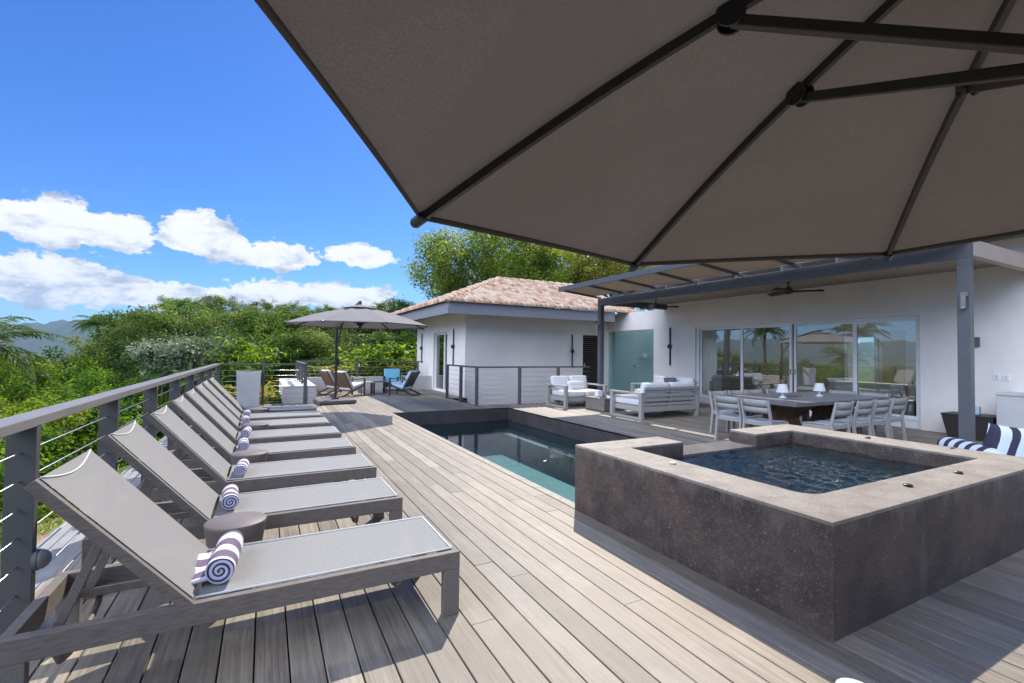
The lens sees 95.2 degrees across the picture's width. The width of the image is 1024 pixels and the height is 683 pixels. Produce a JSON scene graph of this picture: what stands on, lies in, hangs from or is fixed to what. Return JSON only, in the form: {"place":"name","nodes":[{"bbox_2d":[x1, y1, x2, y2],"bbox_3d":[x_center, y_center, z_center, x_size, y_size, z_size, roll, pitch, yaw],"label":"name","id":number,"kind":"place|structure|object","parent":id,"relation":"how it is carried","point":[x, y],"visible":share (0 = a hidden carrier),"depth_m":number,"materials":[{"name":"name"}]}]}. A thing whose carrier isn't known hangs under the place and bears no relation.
{"place":"outdoors","nodes":[
{"label":"outdoors","id":0,"kind":"place"},
{"bbox_2d":[0,456,137,559],"bbox_3d":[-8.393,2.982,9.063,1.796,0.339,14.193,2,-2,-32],"label":"path","id":1,"kind":"structure","parent":0,"point":[41,538],"depth_m":7.32,"materials":[{"name":"plant"}]},
{"bbox_2d":[0,433,163,547],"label":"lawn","id":2,"kind":"structure","parent":0,"point":[121,469],"depth_m":11.22,"materials":[{"name":"plant"}]},
{"bbox_2d":[179,398,562,682],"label":"deck substructure","id":3,"kind":"object","parent":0,"point":[465,399],"visible":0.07,"depth_m":2.35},
{"bbox_2d":[388,408,637,508],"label":"swimming pool","id":4,"kind":"structure","parent":3,"relation":"in","point":[520,446],"depth_m":10.80,"materials":[{"name":"liquid"}]},
{"bbox_2d":[29,389,1023,682],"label":"deck","id":5,"kind":"structure","parent":3,"relation":"on","point":[551,589],"depth_m":2.57,"materials":[{"name":"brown wood"}]},
{"bbox_2d":[0,363,220,635],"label":"deck railing","id":6,"kind":"object","parent":5,"relation":"on","point":[21,433],"visible":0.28,"depth_m":2.37,"materials":[{"name":"metal"}]},
{"bbox_2d":[30,548,51,570],"bbox_3d":[-2.412,1.117,2.404,0.065,0.103,0.103,1,-2,-28],"label":"step light","id":7,"kind":"object","parent":6,"relation":"attached to","point":[41,558],"visible":1,"depth_m":2.38,"materials":[{"name":"metal"}]},
{"bbox_2d":[0,449,459,682],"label":"sun lounger","id":8,"kind":"object","parent":5,"relation":"on","point":[163,544],"visible":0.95,"depth_m":2.20,"materials":[{"name":"grey fabric"}]},
{"bbox_2d":[169,530,243,586],"bbox_3d":[-1.508,1.076,2.325,0.273,0.123,0.386,1,-2,-24],"label":"rolled towel","id":9,"kind":"object","parent":8,"relation":"on","point":[218,565],"visible":0.84,"depth_m":2.24,"materials":[{"name":"fabric"}]},
{"bbox_2d":[203,511,266,595],"bbox_3d":[-1.685,1.295,2.846,0.336,0.416,0.316,1,-2,-28],"label":"stone stool","id":10,"kind":"object","parent":5,"relation":"on","point":[249,526],"visible":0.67,"depth_m":2.79,"materials":[{"name":"grey stone"}]},
{"bbox_2d":[81,420,402,599],"bbox_3d":[-1.802,1.043,3.414,1.860,0.945,0.645,1,-2,-28],"label":"sun lounger","id":11,"kind":"object","parent":5,"relation":"on","point":[200,503],"visible":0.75,"depth_m":3.29,"materials":[{"name":"grey fabric"}]},
{"bbox_2d":[221,484,238,509],"bbox_3d":[-2.009,1.105,3.336,0.108,0.106,0.312,2,-2,-31],"label":"rolled towel","id":12,"kind":"object","parent":11,"relation":"on","point":[230,497],"visible":1,"depth_m":3.22,"materials":[{"name":"fabric"}]},
{"bbox_2d":[236,371,260,406],"bbox_3d":[-6.827,1.225,12.127,0.550,0.903,0.479,1,-2,-28],"label":"tall planter","id":13,"kind":"object","parent":5,"relation":"on","point":[248,388],"visible":0.84,"depth_m":11.94,"materials":[{"name":"white concrete"}]},
{"bbox_2d":[230,449,267,492],"bbox_3d":[-2.663,1.331,4.733,0.336,0.416,0.316,1,-2,-28],"label":"stone stool","id":14,"kind":"object","parent":5,"relation":"on","point":[255,455],"visible":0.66,"depth_m":4.66,"materials":[{"name":"stone"}]},
{"bbox_2d":[136,405,376,502],"bbox_3d":[-2.270,1.061,4.343,1.860,0.945,0.645,1,-2,-28],"label":"sun lounger","id":15,"kind":"object","parent":5,"relation":"on","point":[219,469],"visible":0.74,"depth_m":4.18,"materials":[{"name":"grey fabric"}]},
{"bbox_2d":[173,389,340,449],"bbox_3d":[-3.276,1.095,6.175,1.860,0.945,0.645,1,-2,-28],"label":"sun lounger","id":16,"kind":"object","parent":5,"relation":"on","point":[218,421],"visible":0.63,"depth_m":6.04,"materials":[{"name":"grey fabric"}]},
{"bbox_2d":[194,380,321,421],"bbox_3d":[-4.241,1.128,7.921,1.860,0.945,0.645,1,-2,-28],"label":"sun lounger","id":17,"kind":"object","parent":5,"relation":"on","point":[218,396],"visible":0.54,"depth_m":7.83,"materials":[{"name":"grey fabric"}]},
{"bbox_2d":[189,384,329,433],"bbox_3d":[-3.778,1.113,7.086,1.860,0.945,0.645,1,-2,-28],"label":"sun lounger","id":18,"kind":"object","parent":5,"relation":"on","point":[208,397],"visible":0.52,"depth_m":6.97,"materials":[{"name":"grey fabric"}]},
{"bbox_2d":[168,395,355,468],"bbox_3d":[-2.777,1.078,5.273,1.860,0.945,0.645,1,-2,-28],"label":"sun lounger","id":19,"kind":"object","parent":5,"relation":"on","point":[202,424],"visible":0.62,"depth_m":5.15,"materials":[{"name":"grey fabric"}]},
{"bbox_2d":[207,377,316,414],"bbox_3d":[-4.708,1.145,8.805,1.860,0.945,0.645,1,-2,-28],"label":"sun lounger","id":20,"kind":"object","parent":5,"relation":"on","point":[222,391],"visible":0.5,"depth_m":8.71,"materials":[{"name":"fabric"}]},
{"bbox_2d":[220,364,303,404],"bbox_3d":[-6.659,1.141,12.488,1.970,1.102,0.130,1,-2,-28],"label":"deck railing","id":21,"kind":"object","parent":5,"relation":"on","point":[262,391],"visible":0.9,"depth_m":12.45,"materials":[{"name":"metal"}]},
{"bbox_2d":[279,378,315,403],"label":"bench block","id":22,"kind":"structure","parent":5,"relation":"on","point":[289,392],"depth_m":12.97,"materials":[{"name":"fabric"}]},
{"bbox_2d":[295,361,307,402],"bbox_3d":[-6.675,1.198,14.758,0.114,1.104,4.130,1,-2,-28],"label":"deck railing","id":23,"kind":"object","parent":5,"relation":"on","point":[301,372],"visible":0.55,"depth_m":13.85,"materials":[{"name":"metal"}]},
{"bbox_2d":[317,370,350,394],"bbox_3d":[-6.066,1.371,15.915,0.670,0.827,0.896,-1,-2,44],"label":"lounge armchair","id":24,"kind":"object","parent":5,"relation":"on","point":[327,377],"visible":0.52,"depth_m":15.69,"materials":[{"name":"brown wood"}]},
{"bbox_2d":[330,371,365,396],"bbox_3d":[-5.325,1.361,15.162,0.670,0.827,0.896,0,-2,34],"label":"lounge armchair","id":25,"kind":"object","parent":5,"relation":"on","point":[345,382],"visible":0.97,"depth_m":14.98,"materials":[{"name":"fabric"}]},
{"bbox_2d":[283,301,427,404],"bbox_3d":[-3.850,0.351,11.888,3.203,2.686,3.996,1,-2,-14],"label":"cantilever umbrella","id":26,"kind":"object","parent":5,"relation":"on","point":[358,315],"visible":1,"depth_m":11.37,"materials":[{"name":"fabric"}]},
{"bbox_2d":[307,375,431,390],"bbox_3d":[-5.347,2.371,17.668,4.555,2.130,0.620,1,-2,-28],"label":"lounge chairs","id":27,"kind":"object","parent":5,"relation":"on","point":[423,381],"depth_m":17.92,"materials":[{"name":"fabric"}]},
{"bbox_2d":[301,361,422,376],"bbox_3d":[-5.588,1.289,17.788,4.510,1.102,0.110,1,-2,-28],"label":"deck railing","id":28,"kind":"object","parent":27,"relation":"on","point":[417,366],"visible":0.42,"depth_m":17.90,"materials":[{"name":"metal"}]},
{"bbox_2d":[382,369,402,392],"bbox_3d":[-4.388,1.424,17.188,0.670,0.827,0.896,1,-2,-20],"label":"lounge armchair","id":29,"kind":"object","parent":5,"relation":"on","point":[390,373],"visible":0.62,"depth_m":17.29,"materials":[{"name":"fabric"}]},
{"bbox_2d":[389,371,420,395],"bbox_3d":[-3.616,1.398,15.824,0.895,0.827,0.670,0,-1,10],"label":"lounge armchair","id":30,"kind":"object","parent":5,"relation":"on","point":[409,380],"visible":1,"depth_m":15.58,"materials":[{"name":"fabric"}]},
{"bbox_2d":[445,364,589,405],"bbox_3d":[0.154,1.288,14.737,3.894,1.089,2.492,1,-2,-28],"label":"deck railing","id":31,"kind":"object","parent":5,"relation":"on","point":[477,377],"visible":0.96,"depth_m":13.64,"materials":[{"name":"metal"}]},
{"bbox_2d":[546,375,607,407],"bbox_3d":[1.824,1.399,13.251,1.424,0.824,1.025,1,-2,-28],"label":"outdoor sofa","id":32,"kind":"object","parent":5,"relation":"on","point":[557,386],"visible":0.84,"depth_m":13.13,"materials":[{"name":"white fabric"}]},
{"bbox_2d":[585,395,626,411],"bbox_3d":[2.477,1.630,12.344,0.760,0.330,0.800,1,-2,-28],"label":"coffee table","id":33,"kind":"object","parent":5,"relation":"on","point":[602,403],"visible":0.7,"depth_m":12.09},
{"bbox_2d":[254,0,1023,271],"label":"cantilever umbrella","id":34,"kind":"object","parent":5,"relation":"on","point":[634,134],"visible":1,"depth_m":1.50,"materials":[{"name":"fabric"}]},
{"bbox_2d":[609,382,698,419],"bbox_3d":[3.443,1.369,11.296,1.844,0.824,1.125,1,-2,-28],"label":"outdoor sofa","id":35,"kind":"object","parent":5,"relation":"on","point":[660,396],"visible":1,"depth_m":10.87,"materials":[{"name":"white fabric"}]},
{"bbox_2d":[630,376,699,400],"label":"sofa cushions","id":36,"kind":"object","parent":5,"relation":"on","point":[661,379],"visible":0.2,"depth_m":13.85,"materials":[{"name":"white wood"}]},
{"bbox_2d":[708,390,749,432],"bbox_3d":[4.034,1.329,8.717,0.484,0.790,0.552,1,-2,-28],"label":"dining chair","id":37,"kind":"object","parent":5,"relation":"on","point":[719,393],"visible":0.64,"depth_m":8.76,"materials":[{"name":"white wood"}]},
{"bbox_2d":[714,394,758,439],"bbox_3d":[3.796,1.306,7.947,0.552,0.790,0.484,1,-2,-28],"label":"dining chair","id":38,"kind":"object","parent":5,"relation":"on","point":[724,401],"visible":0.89,"depth_m":7.87,"materials":[{"name":"white wood"}]},
{"bbox_2d":[740,397,788,427],"bbox_3d":[4.012,1.296,7.450,0.552,0.790,0.484,1,-2,-28],"label":"dining chair","id":39,"kind":"object","parent":5,"relation":"on","point":[756,406],"visible":0.81,"depth_m":7.34,"materials":[{"name":"white wood"}]},
{"bbox_2d":[558,241,1023,442],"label":"pergola","id":40,"kind":"object","parent":5,"relation":"on","point":[963,261],"visible":0.68,"depth_m":9.28,"materials":[{"name":"grey metal"}]},
{"bbox_2d":[767,282,823,295],"bbox_3d":[6.116,-1.211,10.531,1.141,0.286,1.218,1,-2,-28],"label":"ceiling fan","id":41,"kind":"object","parent":40,"relation":"hanging from","point":[783,291],"visible":0.91,"depth_m":10.46,"materials":[{"name":"black metal"}]},
{"bbox_2d":[575,424,1023,642],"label":"raised spa","id":42,"kind":"object","parent":5,"relation":"on","point":[833,536],"visible":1,"depth_m":3.12,"materials":[{"name":"concrete"}]},
{"bbox_2d":[727,392,890,434],"bbox_3d":[5.271,1.358,8.384,2.840,0.740,1.360,1,-2,-28],"label":"dining table","id":43,"kind":"object","parent":5,"relation":"on","point":[791,410],"visible":0.55,"depth_m":8.01,"materials":[{"name":"stone"}]},
{"bbox_2d":[608,234,1023,432],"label":"house","id":44,"kind":"structure","parent":5,"relation":"on","point":[763,341],"depth_m":12.48,"materials":[{"name":"paint"}]},
{"bbox_2d":[700,327,740,397],"bbox_3d":[6.192,0.634,13.861,0.040,2.090,1.435,1,-2,-28],"label":"sliding door","id":45,"kind":"structure","parent":44,"relation":"in","point":[702,382],"depth_m":14.42,"materials":[{"name":"white metal"}]},
{"bbox_2d":[741,324,792,392],"bbox_3d":[6.815,0.608,12.571,0.052,2.090,1.430,1,-2,-28],"label":"sliding door","id":46,"kind":"structure","parent":44,"relation":"in","point":[782,325],"depth_m":12.31,"materials":[{"name":"white metal"}]},
{"bbox_2d":[697,315,920,420],"bbox_3d":[7.098,0.592,12.068,0.110,2.165,5.633,1,-2,-28],"label":"window frame","id":47,"kind":"structure","parent":44,"relation":"in","point":[917,316],"depth_m":11.59,"materials":[{"name":"white metal"}]},
{"bbox_2d":[794,321,853,391],"bbox_3d":[7.531,0.585,11.309,0.052,2.090,1.400,1,-2,-28],"label":"sliding door","id":48,"kind":"structure","parent":44,"relation":"in","point":[844,322],"depth_m":11.73,"materials":[{"name":"white metal"}]},
{"bbox_2d":[835,381,913,411],"bbox_3d":[9.541,1.406,12.241,0.850,0.680,1.600,1,-2,-28],"label":"indoor sofa","id":49,"kind":"object","parent":44,"relation":"in","point":[897,390],"visible":0.37,"depth_m":11.76,"materials":[{"name":"grey fabric"}]},
{"bbox_2d":[854,318,918,418],"bbox_3d":[8.103,0.562,10.141,0.040,2.090,1.200,1,-2,-28],"label":"sliding door","id":50,"kind":"structure","parent":44,"relation":"in","point":[901,319],"depth_m":10.00,"materials":[{"name":"white glass"}]},
{"bbox_2d":[802,401,854,432],"bbox_3d":[4.890,1.301,7.223,0.484,0.790,0.552,1,-2,-28],"label":"dining chair","id":51,"kind":"object","parent":5,"relation":"on","point":[846,408],"visible":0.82,"depth_m":7.07,"materials":[{"name":"white wood"}]},
{"bbox_2d":[826,400,875,435],"bbox_3d":[5.416,1.314,7.489,0.484,0.790,0.552,1,-2,-28],"label":"dining chair","id":52,"kind":"object","parent":5,"relation":"on","point":[864,407],"visible":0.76,"depth_m":7.29,"materials":[{"name":"grey wood"}]},
{"bbox_2d":[843,398,891,437],"bbox_3d":[5.898,1.327,7.754,0.484,0.790,0.552,1,-2,-28],"label":"dining chair","id":53,"kind":"object","parent":5,"relation":"on","point":[882,406],"visible":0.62,"depth_m":7.60,"materials":[{"name":"white wood"}]},
{"bbox_2d":[860,397,908,440],"bbox_3d":[6.445,1.342,8.088,0.484,0.790,0.552,1,-2,-28],"label":"dining chair","id":54,"kind":"object","parent":5,"relation":"on","point":[898,404],"visible":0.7,"depth_m":7.94,"materials":[{"name":"white wood"}]},
{"bbox_2d":[940,411,996,441],"bbox_3d":[8.386,1.547,8.514,0.540,0.445,0.730,1,-2,-28],"label":"planter","id":55,"kind":"object","parent":5,"relation":"on","point":[982,421],"visible":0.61,"depth_m":8.36,"materials":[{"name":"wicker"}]},
{"bbox_2d":[995,392,1023,428],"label":"outdoor counter","id":56,"kind":"object","parent":5,"relation":"on","point":[1010,409],"visible":0.78,"depth_m":7.87,"materials":[{"name":"paint"}]},
{"bbox_3d":[5.881,1.481,4.859,2.000,0.330,2.160,1,-2,-28],"label":"daybed","id":57,"kind":"object","parent":5,"relation":"on","visible":0},
{"bbox_2d":[937,437,1004,454],"bbox_3d":[5.107,1.226,5.225,0.219,0.219,0.963,0,-2,14],"label":"striped cushion","id":58,"kind":"object","parent":57,"relation":"on","point":[956,443],"visible":0.45,"depth_m":5.20,"materials":[{"name":"fabric"}]},
{"bbox_2d":[982,423,1023,456],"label":"striped cushion","id":59,"kind":"object","parent":57,"relation":"on","point":[1005,440],"visible":0.65,"depth_m":4.87,"materials":[{"name":"fabric"}]},
{"bbox_2d":[0,319,873,361],"bbox_3d":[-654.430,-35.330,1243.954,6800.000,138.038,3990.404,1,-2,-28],"label":"hills","id":60,"kind":"structure","parent":0,"point":[65,329],"depth_m":1460.48,"materials":[{"name":"green plant"}]},
{"bbox_2d":[0,0,873,343],"label":"sky","id":61,"kind":"structure","parent":0,"point":[181,149],"materials":[{"name":"blue"}]},
{"bbox_2d":[11,352,873,403],"bbox_3d":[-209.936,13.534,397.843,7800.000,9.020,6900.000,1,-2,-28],"label":"ground","id":62,"kind":"structure","parent":0,"point":[865,371],"depth_m":417.91,"materials":[{"name":"plant"}]},
{"bbox_2d":[0,356,67,402],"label":"leafy shrub","id":63,"kind":"object","parent":62,"relation":"on","point":[43,380],"visible":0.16,"depth_m":14.88,"materials":[{"name":"green plant"}]},
{"bbox_2d":[0,315,70,382],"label":"palm tree","id":64,"kind":"object","parent":62,"relation":"on","point":[4,351],"visible":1,"depth_m":10.76,"materials":[{"name":"green plant"}]},
{"bbox_2d":[0,357,73,412],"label":"leafy shrub","id":65,"kind":"object","parent":62,"relation":"on","point":[17,392],"visible":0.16,"depth_m":12.77,"materials":[{"name":"green plant"}]},
{"bbox_2d":[0,346,81,379],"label":"leafy shrub","id":66,"kind":"object","parent":62,"relation":"on","point":[50,354],"visible":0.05,"depth_m":19.98,"materials":[{"name":"green plant"}]},
{"bbox_2d":[0,408,84,524],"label":"leafy shrub","id":67,"kind":"object","parent":62,"relation":"on","point":[47,436],"visible":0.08,"depth_m":8.54,"materials":[{"name":"green plant"}]},
{"bbox_2d":[0,389,92,498],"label":"leafy shrub","id":68,"kind":"object","parent":62,"relation":"on","point":[61,422],"visible":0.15,"depth_m":9.83,"materials":[{"name":"green plant"}]},
{"bbox_2d":[3,386,160,480],"bbox_3d":[-11.134,3.581,11.679,3.591,4.983,3.463,0,-1,11],"label":"leafy shrub","id":69,"kind":"object","parent":62,"relation":"on","point":[94,412],"visible":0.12,"depth_m":11.51,"materials":[{"name":"green plant"}]},
{"bbox_2d":[34,350,137,400],"bbox_3d":[-16.349,3.133,17.547,3.706,5.624,3.951,0,-2,33],"label":"leafy shrub","id":70,"kind":"object","parent":62,"relation":"on","point":[67,376],"visible":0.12,"depth_m":17.55,"materials":[{"name":"green plant"}]},
{"bbox_2d":[67,314,110,335],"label":"palm tree","id":71,"kind":"object","parent":62,"relation":"on","point":[88,324],"visible":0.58,"depth_m":31.76,"materials":[{"name":"green plant"}]},
{"bbox_2d":[25,362,157,457],"bbox_3d":[-12.502,3.561,13.478,3.903,5.922,4.161,1,-1,0],"label":"leafy shrub","id":72,"kind":"object","parent":62,"relation":"on","point":[87,385],"visible":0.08,"depth_m":13.57,"materials":[{"name":"green plant"}]},
{"bbox_2d":[59,332,157,382],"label":"broadleaf tree","id":73,"kind":"object","parent":62,"relation":"on","point":[99,351],"visible":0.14,"depth_m":20.38,"materials":[{"name":"green plant"}]},
{"bbox_2d":[35,419,193,592],"bbox_3d":[-3.599,2.809,3.871,0.288,2.594,18.300,1,-2,-28],"label":"terrace ledge","id":74,"kind":"object","parent":62,"relation":"on","point":[59,540],"visible":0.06,"depth_m":3.48,"materials":[{"name":"concrete"}]},
{"bbox_2d":[71,370,181,417],"bbox_3d":[-14.474,3.697,17.873,4.248,5.464,4.218,1,-2,-24],"label":"leafy shrub","id":75,"kind":"object","parent":62,"relation":"on","point":[128,380],"visible":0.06,"depth_m":17.68,"materials":[{"name":"green plant"}]},
{"bbox_2d":[88,377,182,447],"bbox_3d":[-12.938,3.686,15.977,3.418,4.918,3.544,0,-2,17],"label":"leafy shrub","id":76,"kind":"object","parent":62,"relation":"on","point":[166,398],"visible":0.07,"depth_m":16.01,"materials":[{"name":"green plant"}]},
{"bbox_2d":[1,375,281,458],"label":"undergrowth","id":77,"kind":"object","parent":62,"relation":"on","point":[138,407],"depth_m":13.92,"materials":[{"name":"green plant"}]},
{"bbox_2d":[194,293,244,329],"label":"broadleaf tree","id":78,"kind":"object","parent":77,"relation":"on","point":[232,305],"visible":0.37,"depth_m":28.31,"materials":[{"name":"green plant"}]},
{"bbox_2d":[233,297,280,316],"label":"broadleaf tree","id":79,"kind":"object","parent":77,"relation":"on","point":[267,306],"visible":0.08,"depth_m":28.79,"materials":[{"name":"green plant"}]},
{"bbox_2d":[76,304,219,364],"bbox_3d":[-18.503,1.913,24.354,6.486,7.800,7.054,0,-2,16],"label":"broadleaf tree","id":80,"kind":"object","parent":62,"relation":"on","point":[148,321],"visible":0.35,"depth_m":22.63,"materials":[{"name":"green plant"}]},
{"bbox_2d":[131,366,190,433],"bbox_3d":[-12.122,2.073,16.191,1.621,2.491,1.603,1,-1,-5],"label":"leafy shrub","id":81,"kind":"object","parent":62,"relation":"on","point":[154,375],"visible":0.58,"depth_m":16.00,"materials":[{"name":"green plant"}]},
{"bbox_2d":[106,326,226,407],"bbox_3d":[-14.497,2.988,20.522,5.881,7.219,5.274,1,-2,-20],"label":"broadleaf tree","id":82,"kind":"object","parent":62,"relation":"on","point":[127,362],"visible":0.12,"depth_m":19.37,"materials":[{"name":"green plant"}]},
{"bbox_2d":[150,295,203,325],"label":"broadleaf tree","id":83,"kind":"object","parent":62,"relation":"on","point":[186,303],"visible":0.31,"depth_m":27.45,"materials":[{"name":"green plant"}]},
{"bbox_2d":[125,328,239,382],"bbox_3d":[-11.887,1.365,17.165,3.682,3.729,3.398,2,-2,-29],"label":"broadleaf tree","id":84,"kind":"object","parent":62,"relation":"on","point":[182,352],"visible":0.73,"depth_m":16.57,"materials":[{"name":"green plant"}]},
{"bbox_2d":[137,299,244,341],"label":"broadleaf tree","id":85,"kind":"object","parent":62,"relation":"on","point":[186,322],"visible":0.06,"depth_m":25.01,"materials":[{"name":"green plant"}]},
{"bbox_2d":[171,325,277,394],"bbox_3d":[-12.700,2.554,20.918,5.293,6.497,4.747,1,-2,-21],"label":"broadleaf tree","id":86,"kind":"object","parent":62,"relation":"on","point":[223,334],"visible":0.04,"depth_m":20.19,"materials":[{"name":"green plant"}]},
{"bbox_2d":[183,301,286,344],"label":"broadleaf tree","id":87,"kind":"object","parent":62,"relation":"on","point":[226,315],"visible":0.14,"depth_m":24.74,"materials":[{"name":"green plant"}]},
{"bbox_2d":[198,329,290,386],"bbox_3d":[-10.020,1.628,17.371,2.956,4.136,2.815,0,-2,21],"label":"broadleaf shrub","id":88,"kind":"object","parent":62,"relation":"on","point":[246,354],"visible":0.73,"depth_m":17.03,"materials":[{"name":"green plant"}]},
{"bbox_2d":[225,304,328,352],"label":"broadleaf tree","id":89,"kind":"object","parent":62,"relation":"on","point":[258,325],"visible":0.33,"depth_m":24.80,"materials":[{"name":"green plant"}]},
{"bbox_2d":[224,327,334,400],"bbox_3d":[-10.103,2.275,20.746,4.747,5.740,4.879,1,-1,3],"label":"broadleaf tree","id":90,"kind":"object","parent":62,"relation":"on","point":[259,342],"visible":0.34,"depth_m":19.67,"materials":[{"name":"green plant"}]},
{"bbox_2d":[264,327,372,399],"bbox_3d":[-8.729,2.360,21.526,5.643,6.240,5.189,2,-2,-44],"label":"broadleaf tree","id":91,"kind":"object","parent":62,"relation":"on","point":[312,340],"visible":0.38,"depth_m":19.96,"materials":[{"name":"green plant"}]},
{"bbox_2d":[322,329,390,364],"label":"broadleaf tree","id":92,"kind":"object","parent":62,"relation":"on","point":[354,339],"visible":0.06,"depth_m":23.19,"materials":[{"name":"green plant"}]},
{"bbox_2d":[319,338,399,376],"bbox_3d":[-6.299,2.018,19.715,3.112,4.354,2.963,0,-2,38],"label":"broadleaf shrub","id":93,"kind":"object","parent":62,"relation":"on","point":[362,357],"visible":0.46,"depth_m":19.33,"materials":[{"name":"green plant"}]},
{"bbox_2d":[329,306,409,346],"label":"broadleaf tree","id":94,"kind":"object","parent":62,"relation":"on","point":[387,331],"visible":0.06,"depth_m":28.03,"materials":[{"name":"green plant"}]},
{"bbox_2d":[354,332,404,349],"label":"palm tree","id":95,"kind":"object","parent":62,"relation":"on","point":[381,337],"visible":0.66,"depth_m":22.37,"materials":[{"name":"green plant"}]},
{"bbox_2d":[347,340,412,367],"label":"broadleaf shrub","id":96,"kind":"object","parent":62,"relation":"on","point":[387,344],"visible":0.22,"depth_m":20.71,"materials":[{"name":"green plant"}]},
{"bbox_2d":[369,329,416,352],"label":"broadleaf tree","id":97,"kind":"object","parent":62,"relation":"on","point":[407,336],"visible":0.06,"depth_m":24.49,"materials":[{"name":"green plant"}]},
{"bbox_2d":[370,338,416,375],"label":"broadleaf shrub","id":98,"kind":"object","parent":62,"relation":"on","point":[395,358],"visible":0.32,"depth_m":20.68,"materials":[{"name":"green plant"}]},
{"bbox_2d":[375,295,416,335],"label":"broadleaf tree","id":99,"kind":"object","parent":62,"relation":"on","point":[402,304],"visible":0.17,"depth_m":32.33,"materials":[{"name":"green plant"}]},
{"bbox_2d":[400,224,581,299],"bbox_3d":[-1.319,-2.373,33.903,12.643,14.572,14.189,0,-2,34],"label":"canopy tree","id":100,"kind":"object","parent":62,"relation":"on","point":[489,264],"visible":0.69,"depth_m":30.70,"materials":[{"name":"green plant"}]},
{"bbox_2d":[392,276,639,404],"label":"tiled roof house","id":101,"kind":"structure","parent":62,"relation":"on","point":[501,321],"depth_m":16.55,"materials":[{"name":"paint"}]},
{"bbox_2d":[435,332,446,391],"bbox_3d":[-2.617,0.771,17.736,0.075,2.200,1.560,1,-2,-28],"label":"sliding door","id":102,"kind":"structure","parent":101,"relation":"in","point":[441,338],"depth_m":17.94,"materials":[{"name":"white glass"}]},
{"bbox_2d":[583,335,597,389],"bbox_3d":[3.030,0.854,17.942,0.880,2.180,0.100,1,-2,-28],"label":"louvred door","id":103,"kind":"structure","parent":101,"relation":"in","point":[590,351],"depth_m":17.96,"materials":[{"name":"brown wood"}]},
{"bbox_2d":[509,243,627,282],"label":"canopy tree","id":104,"kind":"object","parent":62,"relation":"on","point":[569,262],"visible":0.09,"depth_m":35.22,"materials":[{"name":"green plant"}]},
{"bbox_2d":[559,254,659,313],"bbox_3d":[7.633,-2.067,33.471,9.364,10.346,9.975,1,-1,5],"label":"canopy tree","id":105,"kind":"object","parent":62,"relation":"on","point":[588,273],"visible":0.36,"depth_m":32.40,"materials":[{"name":"green plant"}]},
{"bbox_2d":[797,373,814,391],"bbox_3d":[8.352,1.389,13.324,0.460,0.981,0.520,0,-2,38],"label":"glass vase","id":106,"kind":"object","parent":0,"point":[805,381],"visible":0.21,"depth_m":13.49,"materials":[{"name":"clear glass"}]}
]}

